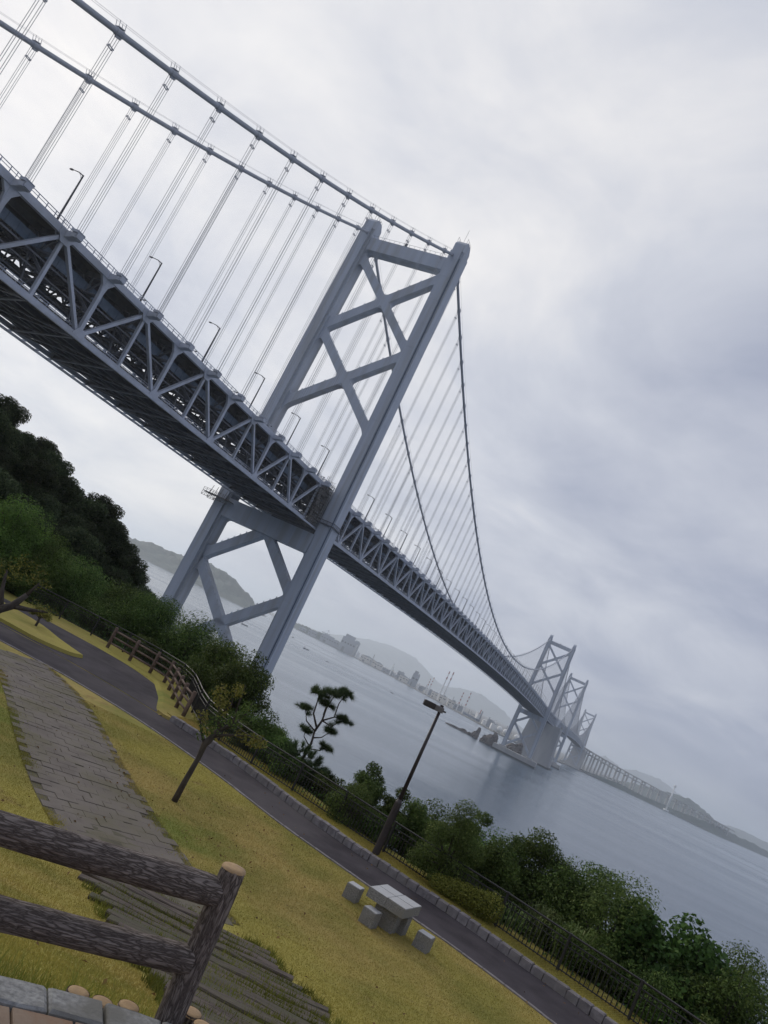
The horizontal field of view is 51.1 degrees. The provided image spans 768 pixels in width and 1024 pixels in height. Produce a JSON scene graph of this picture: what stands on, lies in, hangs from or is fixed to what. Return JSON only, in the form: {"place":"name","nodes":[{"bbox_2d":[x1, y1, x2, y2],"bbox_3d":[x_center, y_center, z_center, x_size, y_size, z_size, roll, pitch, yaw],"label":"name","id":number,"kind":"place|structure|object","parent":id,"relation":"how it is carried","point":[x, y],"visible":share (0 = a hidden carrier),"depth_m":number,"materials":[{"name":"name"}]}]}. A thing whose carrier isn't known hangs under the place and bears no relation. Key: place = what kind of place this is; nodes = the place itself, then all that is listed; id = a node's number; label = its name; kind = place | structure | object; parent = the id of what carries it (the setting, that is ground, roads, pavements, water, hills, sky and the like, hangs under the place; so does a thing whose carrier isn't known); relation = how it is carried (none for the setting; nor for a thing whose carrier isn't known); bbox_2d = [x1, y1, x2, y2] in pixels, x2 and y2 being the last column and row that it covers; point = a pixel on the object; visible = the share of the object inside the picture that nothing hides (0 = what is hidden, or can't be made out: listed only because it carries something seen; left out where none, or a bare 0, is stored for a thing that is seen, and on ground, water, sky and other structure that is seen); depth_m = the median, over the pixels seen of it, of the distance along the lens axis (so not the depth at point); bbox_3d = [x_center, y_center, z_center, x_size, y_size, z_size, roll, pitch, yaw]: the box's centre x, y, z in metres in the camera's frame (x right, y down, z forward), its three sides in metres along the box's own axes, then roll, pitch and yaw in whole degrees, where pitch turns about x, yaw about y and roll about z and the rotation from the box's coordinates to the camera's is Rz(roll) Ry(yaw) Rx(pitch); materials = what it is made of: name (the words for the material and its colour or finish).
{"place":"outdoors","nodes":[
{"label":"outdoors","id":0,"kind":"place"},
{"bbox_2d":[0,649,240,925],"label":"block path","id":1,"kind":"structure","parent":0,"point":[41,702],"depth_m":18.45,"materials":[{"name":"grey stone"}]},
{"bbox_2d":[127,537,264,615],"bbox_3d":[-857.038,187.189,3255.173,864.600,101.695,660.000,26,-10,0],"label":"wooded island hill","id":2,"kind":"structure","parent":0,"point":[229,587],"depth_m":3121.14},
{"bbox_2d":[0,624,598,1023],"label":"asphalt path","id":3,"kind":"structure","parent":0,"point":[546,1000],"depth_m":22.45,"materials":[{"name":"grey asphalt"}]},
{"bbox_2d":[0,481,606,1023],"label":"ground","id":4,"kind":"structure","parent":0,"point":[170,807],"depth_m":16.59,"materials":[{"name":"green plant"}]},
{"bbox_2d":[0,467,23,500],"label":"hill tree","id":5,"kind":"object","parent":4,"relation":"on","point":[8,486],"visible":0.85,"depth_m":57.91,"materials":[{"name":"green plant"}]},
{"bbox_2d":[0,425,24,456],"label":"hill tree","id":6,"kind":"object","parent":4,"relation":"on","point":[12,439],"visible":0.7,"depth_m":68.90,"materials":[{"name":"green plant"}]},
{"bbox_2d":[0,393,31,424],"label":"hill tree","id":7,"kind":"object","parent":4,"relation":"on","point":[13,408],"visible":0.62,"depth_m":74.89,"materials":[{"name":"green plant"}]},
{"bbox_2d":[0,555,31,587],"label":"garden tree","id":8,"kind":"object","parent":4,"relation":"on","point":[9,573],"visible":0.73,"depth_m":40.91,"materials":[{"name":"green plant"}]},
{"bbox_2d":[10,451,37,482],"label":"hill tree","id":9,"kind":"object","parent":4,"relation":"on","point":[21,474],"visible":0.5,"depth_m":70.33,"materials":[{"name":"green plant"}]},
{"bbox_2d":[0,493,56,572],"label":"garden tree","id":10,"kind":"object","parent":4,"relation":"on","point":[13,534],"visible":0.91,"depth_m":42.17,"materials":[{"name":"green plant"}]},
{"bbox_2d":[0,554,61,616],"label":"leaning tree","id":11,"kind":"object","parent":4,"relation":"on","point":[14,604],"visible":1,"depth_m":30.72,"materials":[{"name":"green plant"}]},
{"bbox_2d":[4,516,78,602],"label":"garden tree","id":12,"kind":"object","parent":4,"relation":"on","point":[41,557],"visible":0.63,"depth_m":43.39,"materials":[{"name":"green plant"}]},
{"bbox_2d":[0,603,82,657],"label":"grass island","id":13,"kind":"structure","parent":4,"relation":"on","point":[20,622],"depth_m":33.05,"materials":[{"name":"plant"}]},
{"bbox_2d":[28,436,55,456],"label":"hill tree","id":14,"kind":"object","parent":4,"relation":"on","point":[42,444],"visible":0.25,"depth_m":78.17,"materials":[{"name":"green plant"}]},
{"bbox_2d":[22,492,62,529],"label":"hill tree","id":15,"kind":"object","parent":4,"relation":"on","point":[48,503],"visible":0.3,"depth_m":64.69,"materials":[{"name":"green plant"}]},
{"bbox_2d":[36,449,74,490],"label":"hill tree","id":16,"kind":"object","parent":4,"relation":"on","point":[54,458],"visible":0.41,"depth_m":72.04,"materials":[{"name":"green plant"}]},
{"bbox_2d":[57,475,79,508],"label":"hill tree","id":17,"kind":"object","parent":4,"relation":"on","point":[66,482],"visible":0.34,"depth_m":74.96,"materials":[{"name":"green plant"}]},
{"bbox_2d":[54,512,87,548],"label":"hill tree","id":18,"kind":"object","parent":4,"relation":"on","point":[72,520],"visible":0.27,"depth_m":67.80,"materials":[{"name":"green plant"}]},
{"bbox_2d":[27,553,116,622],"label":"garden tree","id":19,"kind":"object","parent":4,"relation":"on","point":[81,586],"visible":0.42,"depth_m":45.68,"materials":[{"name":"green plant"}]},
{"bbox_2d":[0,598,157,711],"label":"asphalt forecourt","id":20,"kind":"structure","parent":4,"relation":"on","point":[115,672],"depth_m":33.69,"materials":[{"name":"grey asphalt"}]},
{"bbox_2d":[57,525,100,565],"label":"hill tree","id":21,"kind":"object","parent":4,"relation":"on","point":[76,537],"visible":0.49,"depth_m":64.33,"materials":[{"name":"green plant"}]},
{"bbox_2d":[0,976,170,1023],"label":"terrace","id":22,"kind":"structure","parent":4,"relation":"on","point":[23,1002],"depth_m":3.60,"materials":[{"name":"stone"}]},
{"bbox_2d":[0,810,245,1023],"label":"log fence","id":23,"kind":"object","parent":22,"relation":"on","point":[188,961],"visible":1,"depth_m":3.81,"materials":[{"name":"brown wood"}]},
{"bbox_2d":[63,493,108,522],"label":"hill tree","id":24,"kind":"object","parent":4,"relation":"on","point":[88,509],"visible":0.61,"depth_m":75.70,"materials":[{"name":"green plant"}]},
{"bbox_2d":[65,593,122,635],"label":"evergreen shrub","id":25,"kind":"object","parent":4,"relation":"on","point":[94,606],"visible":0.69,"depth_m":43.59,"materials":[{"name":"green plant"}]},
{"bbox_2d":[85,492,125,526],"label":"hill tree","id":26,"kind":"object","parent":4,"relation":"on","point":[114,509],"visible":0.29,"depth_m":77.99,"materials":[{"name":"green plant"}]},
{"bbox_2d":[96,517,128,554],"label":"hill tree","id":27,"kind":"object","parent":4,"relation":"on","point":[117,532],"visible":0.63,"depth_m":76.16,"materials":[{"name":"green plant"}]},
{"bbox_2d":[74,579,150,646],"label":"evergreen shrub","id":28,"kind":"object","parent":4,"relation":"on","point":[114,592],"visible":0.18,"depth_m":45.33,"materials":[{"name":"green plant"}]},
{"bbox_2d":[0,934,238,1020],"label":"edge grass","id":29,"kind":"structure","parent":4,"relation":"on","point":[40,978],"depth_m":4.06,"materials":[{"name":"green plant"}]},
{"bbox_2d":[106,537,139,566],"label":"hill tree","id":30,"kind":"object","parent":4,"relation":"on","point":[127,547],"visible":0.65,"depth_m":78.33,"materials":[{"name":"green plant"}]},
{"bbox_2d":[41,614,208,722],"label":"grass verge","id":31,"kind":"object","parent":4,"relation":"on","point":[166,702],"depth_m":37.50,"materials":[{"name":"green plant"}]},
{"bbox_2d":[106,627,196,716],"bbox_3d":[-9.683,7.155,34.906,1.839,1.350,10.337,32,-11,-33],"label":"rail fence","id":32,"kind":"object","parent":31,"relation":"on","point":[171,682],"visible":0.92,"depth_m":36.35,"materials":[{"name":"brown wood"}]},
{"bbox_2d":[113,552,149,590],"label":"hill tree","id":33,"kind":"object","parent":4,"relation":"on","point":[132,564],"visible":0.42,"depth_m":77.47,"materials":[{"name":"green plant"}]},
{"bbox_2d":[101,590,187,663],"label":"evergreen shrub","id":34,"kind":"object","parent":4,"relation":"on","point":[143,619],"visible":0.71,"depth_m":42.93,"materials":[{"name":"green plant"}]},
{"bbox_2d":[127,633,164,660],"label":"filler shrub","id":35,"kind":"object","parent":4,"relation":"on","point":[149,641],"visible":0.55,"depth_m":40.09,"materials":[{"name":"green plant"}]},
{"bbox_2d":[147,609,235,672],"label":"evergreen shrub","id":36,"kind":"object","parent":4,"relation":"on","point":[187,641],"visible":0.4,"depth_m":41.15,"materials":[{"name":"green plant"}]},
{"bbox_2d":[77,871,350,1023],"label":"timber steps","id":37,"kind":"structure","parent":4,"relation":"on","point":[119,918],"depth_m":10.96,"materials":[{"name":"wood"}]},
{"bbox_2d":[180,635,250,694],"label":"evergreen shrub","id":38,"kind":"object","parent":4,"relation":"on","point":[216,654],"visible":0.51,"depth_m":36.41,"materials":[{"name":"green plant"}]},
{"bbox_2d":[171,682,268,802],"bbox_3d":[-4.057,5.902,19.787,2.062,3.403,0.724,26,-10,0],"label":"young tree","id":39,"kind":"object","parent":4,"relation":"on","point":[215,733],"visible":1,"depth_m":19.84,"materials":[{"name":"green plant"}]},
{"bbox_2d":[206,649,275,730],"bbox_3d":[-5.813,7.419,32.564,3.014,3.877,2.801,31,-11,-26],"label":"evergreen shrub","id":40,"kind":"object","parent":4,"relation":"on","point":[255,687],"visible":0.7,"depth_m":32.10,"materials":[{"name":"green plant"}]},
{"bbox_2d":[241,708,287,732],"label":"filler shrub","id":41,"kind":"object","parent":4,"relation":"on","point":[267,718],"visible":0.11,"depth_m":30.79,"materials":[{"name":"green plant"}]},
{"bbox_2d":[247,714,294,753],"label":"evergreen shrub","id":42,"kind":"object","parent":4,"relation":"on","point":[270,730],"visible":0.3,"depth_m":29.67,"materials":[{"name":"green plant"}]},
{"bbox_2d":[248,734,299,764],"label":"filler shrub","id":43,"kind":"object","parent":4,"relation":"on","point":[275,742],"visible":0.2,"depth_m":28.80,"materials":[{"name":"green plant"}]},
{"bbox_2d":[0,640,556,1023],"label":"path edging","id":44,"kind":"object","parent":4,"relation":"on","point":[414,919],"visible":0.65,"depth_m":21.56,"materials":[{"name":"concrete"}]},
{"bbox_2d":[265,748,310,782],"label":"filler shrub","id":45,"kind":"object","parent":4,"relation":"on","point":[299,764],"visible":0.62,"depth_m":27.59,"materials":[{"name":"green plant"}]},
{"bbox_2d":[1,675,580,1023],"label":"fallen leaves","id":46,"kind":"object","parent":4,"relation":"on","point":[105,980],"visible":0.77,"depth_m":17.80,"materials":[{"name":"brown plant"}]},
{"bbox_2d":[266,738,330,787],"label":"shrub","id":47,"kind":"object","parent":4,"relation":"on","point":[305,750],"visible":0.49,"depth_m":28.40,"materials":[{"name":"green plant"}]},
{"bbox_2d":[294,683,356,758],"bbox_3d":[-2.553,8.216,29.593,2.582,4.381,1.256,26,-10,0],"label":"pine tree","id":48,"kind":"object","parent":4,"relation":"on","point":[325,693],"visible":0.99,"depth_m":29.66,"materials":[{"name":"green plant"}]},
{"bbox_2d":[309,770,346,808],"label":"filler shrub","id":49,"kind":"object","parent":4,"relation":"on","point":[326,781],"visible":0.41,"depth_m":27.55,"materials":[{"name":"green plant"}]},
{"bbox_2d":[5,585,672,1023],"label":"undergrowth","id":50,"kind":"object","parent":4,"relation":"on","point":[325,807],"visible":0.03,"depth_m":24.79,"materials":[{"name":"green plant"}]},
{"bbox_2d":[323,780,377,835],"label":"bush","id":51,"kind":"object","parent":4,"relation":"on","point":[361,795],"visible":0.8,"depth_m":25.08,"materials":[{"name":"green plant"}]},
{"bbox_2d":[342,881,364,903],"bbox_3d":[-0.714,8.805,18.609,0.353,0.348,0.313,21,-11,25],"label":"stone stool","id":52,"kind":"object","parent":4,"relation":"on","point":[353,891],"visible":1,"depth_m":18.49,"materials":[{"name":"stone"}]},
{"bbox_2d":[346,761,386,811],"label":"evergreen shrub","id":53,"kind":"object","parent":4,"relation":"on","point":[376,789],"visible":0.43,"depth_m":27.27,"materials":[{"name":"green plant"}]},
{"bbox_2d":[29,585,705,1023],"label":"metal fence","id":54,"kind":"object","parent":4,"relation":"on","point":[199,703],"visible":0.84,"depth_m":23.82,"materials":[{"name":"black metal"}]},
{"bbox_2d":[358,905,381,928],"bbox_3d":[-0.301,8.785,17.427,0.351,0.348,0.317,19,-12,34],"label":"stone stool","id":55,"kind":"object","parent":4,"relation":"on","point":[370,917],"visible":1,"depth_m":17.32,"materials":[{"name":"stone"}]},
{"bbox_2d":[359,806,400,847],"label":"filler shrub","id":56,"kind":"object","parent":4,"relation":"on","point":[382,817],"visible":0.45,"depth_m":24.93,"materials":[{"name":"green plant"}]},
{"bbox_2d":[169,716,617,1023],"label":"stone kerb","id":57,"kind":"structure","parent":4,"relation":"on","point":[586,1006],"depth_m":21.87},
{"bbox_2d":[366,884,420,935],"bbox_3d":[0.122,8.876,17.851,0.966,0.718,0.965,20,-11,30],"label":"stone table","id":58,"kind":"object","parent":4,"relation":"on","point":[398,910],"visible":0.99,"depth_m":17.66,"materials":[{"name":"stone"}]},
{"bbox_2d":[377,787,412,823],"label":"evergreen shrub","id":59,"kind":"object","parent":4,"relation":"on","point":[388,803],"visible":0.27,"depth_m":26.44,"materials":[{"name":"green plant"}]},
{"bbox_2d":[387,797,432,857],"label":"evergreen shrub","id":60,"kind":"object","parent":4,"relation":"on","point":[415,819],"visible":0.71,"depth_m":25.28,"materials":[{"name":"green plant"}]},
{"bbox_2d":[173,715,648,1023],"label":"grass verge","id":61,"kind":"object","parent":4,"relation":"on","point":[596,988],"depth_m":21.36,"materials":[{"name":"green plant"}]},
{"bbox_2d":[372,699,445,855],"bbox_3d":[0.559,7.747,23.459,0.720,4.710,0.230,26,-10,0],"label":"park lamp","id":62,"kind":"object","parent":61,"relation":"on","point":[383,835],"visible":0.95,"depth_m":23.34,"materials":[{"name":"black metal"}]},
{"bbox_2d":[411,929,434,953],"bbox_3d":[0.862,9.366,17.525,0.359,0.348,0.298,21,-11,28],"label":"stone stool","id":63,"kind":"object","parent":4,"relation":"on","point":[423,941],"visible":1,"depth_m":17.42,"materials":[{"name":"stone"}]},
{"bbox_2d":[403,798,450,857],"bbox_3d":[1.405,11.665,27.587,2.184,3.651,2.503,26,-10,0],"label":"slope tree","id":64,"kind":"object","parent":4,"relation":"on","point":[433,816],"visible":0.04,"depth_m":27.63,"materials":[{"name":"green plant"}]},
{"bbox_2d":[405,799,487,888],"bbox_3d":[1.964,9.590,22.990,2.321,2.817,1.524,26,-10,0],"label":"shrub","id":65,"kind":"object","parent":4,"relation":"on","point":[459,824],"visible":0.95,"depth_m":22.80,"materials":[{"name":"green plant"}]},
{"bbox_2d":[428,872,505,924],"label":"clipped hedge","id":66,"kind":"object","parent":4,"relation":"on","point":[448,890],"visible":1,"depth_m":21.74,"materials":[{"name":"green plant"}]},
{"bbox_2d":[445,823,527,889],"bbox_3d":[2.870,11.757,25.754,3.253,3.606,3.341,33,-12,-38],"label":"slope tree","id":67,"kind":"object","parent":4,"relation":"on","point":[487,841],"visible":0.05,"depth_m":26.04,"materials":[{"name":"green plant"}]},
{"bbox_2d":[456,834,522,909],"bbox_3d":[2.960,10.878,23.877,2.216,2.728,1.798,26,-10,0],"label":"evergreen shrub","id":68,"kind":"object","parent":4,"relation":"on","point":[499,861],"visible":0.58,"depth_m":23.52,"materials":[{"name":"green plant"}]},
{"bbox_2d":[477,883,528,933],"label":"filler shrub","id":69,"kind":"object","parent":4,"relation":"on","point":[502,893],"visible":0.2,"depth_m":23.07,"materials":[{"name":"green plant"}]},
{"bbox_2d":[492,897,531,936],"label":"tall weeds","id":70,"kind":"object","parent":4,"relation":"on","point":[513,919],"visible":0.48,"depth_m":22.30,"materials":[{"name":"green plant"}]},
{"bbox_2d":[506,832,536,897],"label":"evergreen shrub","id":71,"kind":"object","parent":4,"relation":"on","point":[519,846],"visible":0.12,"depth_m":25.68,"materials":[{"name":"green plant"}]},
{"bbox_2d":[506,826,579,922],"bbox_3d":[4.822,12.380,25.288,2.832,4.502,2.455,26,-10,0],"label":"evergreen shrub","id":72,"kind":"object","parent":4,"relation":"on","point":[544,851],"visible":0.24,"depth_m":25.34,"materials":[{"name":"green plant"}]},
{"bbox_2d":[517,899,569,952],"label":"tall weeds","id":73,"kind":"object","parent":4,"relation":"on","point":[538,917],"visible":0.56,"depth_m":22.10,"materials":[{"name":"green plant"}]},
{"bbox_2d":[522,905,582,957],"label":"filler shrub","id":74,"kind":"object","parent":4,"relation":"on","point":[541,937],"visible":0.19,"depth_m":22.09,"materials":[{"name":"green plant"}]},
{"bbox_2d":[515,856,592,937],"bbox_3d":[5.086,12.371,24.447,2.886,3.977,2.842,33,-12,-38],"label":"slope tree","id":75,"kind":"object","parent":4,"relation":"on","point":[555,896],"visible":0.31,"depth_m":24.35,"materials":[{"name":"green plant"}]},
{"bbox_2d":[549,916,598,976],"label":"tall weeds","id":76,"kind":"object","parent":4,"relation":"on","point":[583,937],"visible":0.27,"depth_m":21.39,"materials":[{"name":"green plant"}]},
{"bbox_2d":[544,921,621,990],"bbox_3d":[5.387,12.044,21.635,2.582,1.967,2.042,34,-12,-40],"label":"filler shrub","id":77,"kind":"object","parent":4,"relation":"on","point":[601,948],"visible":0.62,"depth_m":21.11,"materials":[{"name":"green plant"}]},
{"bbox_2d":[554,860,628,932],"bbox_3d":[5.907,12.787,24.394,2.345,4.343,1.987,26,-10,0],"label":"evergreen shrub","id":78,"kind":"object","parent":4,"relation":"on","point":[595,877],"visible":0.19,"depth_m":24.26,"materials":[{"name":"green plant"}]},
{"bbox_2d":[584,959,626,1000],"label":"tall weeds","id":79,"kind":"object","parent":4,"relation":"on","point":[599,980],"visible":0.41,"depth_m":20.89,"materials":[{"name":"green plant"}]},
{"bbox_2d":[557,865,668,1003],"bbox_3d":[6.306,12.122,22.579,3.132,4.248,2.846,26,-10,0],"label":"slope tree","id":80,"kind":"object","parent":4,"relation":"on","point":[613,918],"visible":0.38,"depth_m":22.36,"materials":[{"name":"green plant"}]},
{"bbox_2d":[600,897,667,1009],"bbox_3d":[6.617,12.614,22.219,1.977,3.712,1.819,31,-11,-29],"label":"broadleaf bush","id":81,"kind":"object","parent":4,"relation":"on","point":[634,933],"visible":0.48,"depth_m":21.93,"materials":[{"name":"green plant"}]},
{"bbox_2d":[607,959,692,1023],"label":"filler shrub","id":82,"kind":"object","parent":4,"relation":"on","point":[652,981],"visible":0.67,"depth_m":20.09,"materials":[{"name":"green plant"}]},
{"bbox_2d":[631,971,721,1023],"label":"broadleaf bush","id":83,"kind":"object","parent":4,"relation":"on","point":[683,989],"visible":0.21,"depth_m":20.16,"materials":[{"name":"green plant"}]},
{"bbox_2d":[629,912,738,1021],"bbox_3d":[7.855,13.151,21.795,3.413,4.406,3.392,26,-10,0],"label":"broadleaf bush","id":84,"kind":"object","parent":4,"relation":"on","point":[695,951],"visible":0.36,"depth_m":21.60,"materials":[{"name":"green plant"}]},
{"bbox_2d":[656,940,767,1023],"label":"slope tree","id":85,"kind":"object","parent":4,"relation":"on","point":[734,1014],"visible":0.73,"depth_m":20.20,"materials":[{"name":"green plant"}]},
{"bbox_2d":[716,939,767,1023],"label":"broadleaf bush","id":86,"kind":"object","parent":4,"relation":"on","point":[757,1020],"visible":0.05,"depth_m":22.83,"materials":[{"name":"green plant"}]},
{"bbox_2d":[337,634,359,656],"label":"power house","id":87,"kind":"structure","parent":0,"point":[348,643],"depth_m":4063.94,"materials":[{"name":"grey concrete"}]},
{"bbox_2d":[296,622,442,685],"bbox_3d":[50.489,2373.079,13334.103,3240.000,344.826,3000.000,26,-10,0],"label":"mountain","id":88,"kind":"structure","parent":0,"point":[390,656],"depth_m":12728.69,"materials":[{"name":"grey"}]},
{"bbox_2d":[0,0,767,841],"label":"sky","id":89,"kind":"structure","parent":0,"point":[604,163],"materials":[{"name":"grey"}]},
{"bbox_2d":[139,557,767,1023],"bbox_3d":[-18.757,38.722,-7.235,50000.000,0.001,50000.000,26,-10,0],"label":"sea","id":90,"kind":"structure","parent":0,"point":[717,885],"depth_m":639.38,"materials":[{"name":"grey liquid"}]},
{"bbox_2d":[0,0,576,769],"bbox_3d":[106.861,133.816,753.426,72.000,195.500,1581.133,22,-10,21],"label":"suspension bridge","id":91,"kind":"structure","parent":90,"relation":"in","point":[46,246],"depth_m":259.27,"materials":[{"name":"metal"}]},
{"bbox_2d":[297,475,334,531],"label":"scaffolding","id":92,"kind":"object","parent":91,"relation":"on","point":[310,516],"visible":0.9,"depth_m":262.71,"materials":[{"name":"metal"}]},
{"bbox_2d":[551,673,596,770],"bbox_3d":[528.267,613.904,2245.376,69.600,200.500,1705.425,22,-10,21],"label":"suspension bridge","id":93,"kind":"structure","parent":90,"relation":"in","point":[574,759],"depth_m":1873.82,"materials":[{"name":"metal"}]},
{"bbox_2d":[580,747,734,835],"bbox_3d":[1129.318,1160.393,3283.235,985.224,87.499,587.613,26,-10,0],"label":"viaduct","id":94,"kind":"object","parent":90,"relation":"on","point":[588,754],"visible":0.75,"depth_m":3283.69,"materials":[{"name":"concrete"}]},
{"bbox_2d":[406,676,523,731],"bbox_3d":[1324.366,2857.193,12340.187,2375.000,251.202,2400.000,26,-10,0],"label":"mountain","id":95,"kind":"structure","parent":0,"point":[480,702],"depth_m":11781.76,"materials":[{"name":"grey"}]},
{"bbox_2d":[255,604,739,844],"bbox_3d":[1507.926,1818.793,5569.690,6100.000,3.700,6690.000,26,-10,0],"label":"shore","id":96,"kind":"structure","parent":0,"point":[515,732],"depth_m":4058.10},
{"bbox_2d":[621,769,680,795],"bbox_3d":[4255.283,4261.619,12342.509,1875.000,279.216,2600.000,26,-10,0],"label":"mountain","id":97,"kind":"structure","parent":0,"point":[659,784],"depth_m":12100.47,"materials":[{"name":"grey"}]},
{"bbox_2d":[609,777,721,826],"bbox_3d":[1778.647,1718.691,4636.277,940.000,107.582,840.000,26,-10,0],"label":"coastal hill","id":98,"kind":"structure","parent":0,"point":[690,802],"depth_m":4529.93,"materials":[{"name":"grey"}]},
{"bbox_2d":[580,769,767,857],"bbox_3d":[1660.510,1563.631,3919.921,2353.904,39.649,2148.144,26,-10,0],"label":"wooded headland","id":99,"kind":"structure","parent":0,"point":[719,832],"depth_m":3242.77,"materials":[{"name":"grey"}]},
{"bbox_2d":[720,825,767,850],"bbox_3d":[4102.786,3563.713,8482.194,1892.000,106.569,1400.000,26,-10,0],"label":"coastal hill","id":100,"kind":"structure","parent":0,"point":[739,833],"depth_m":8266.40,"materials":[{"name":"grey"}]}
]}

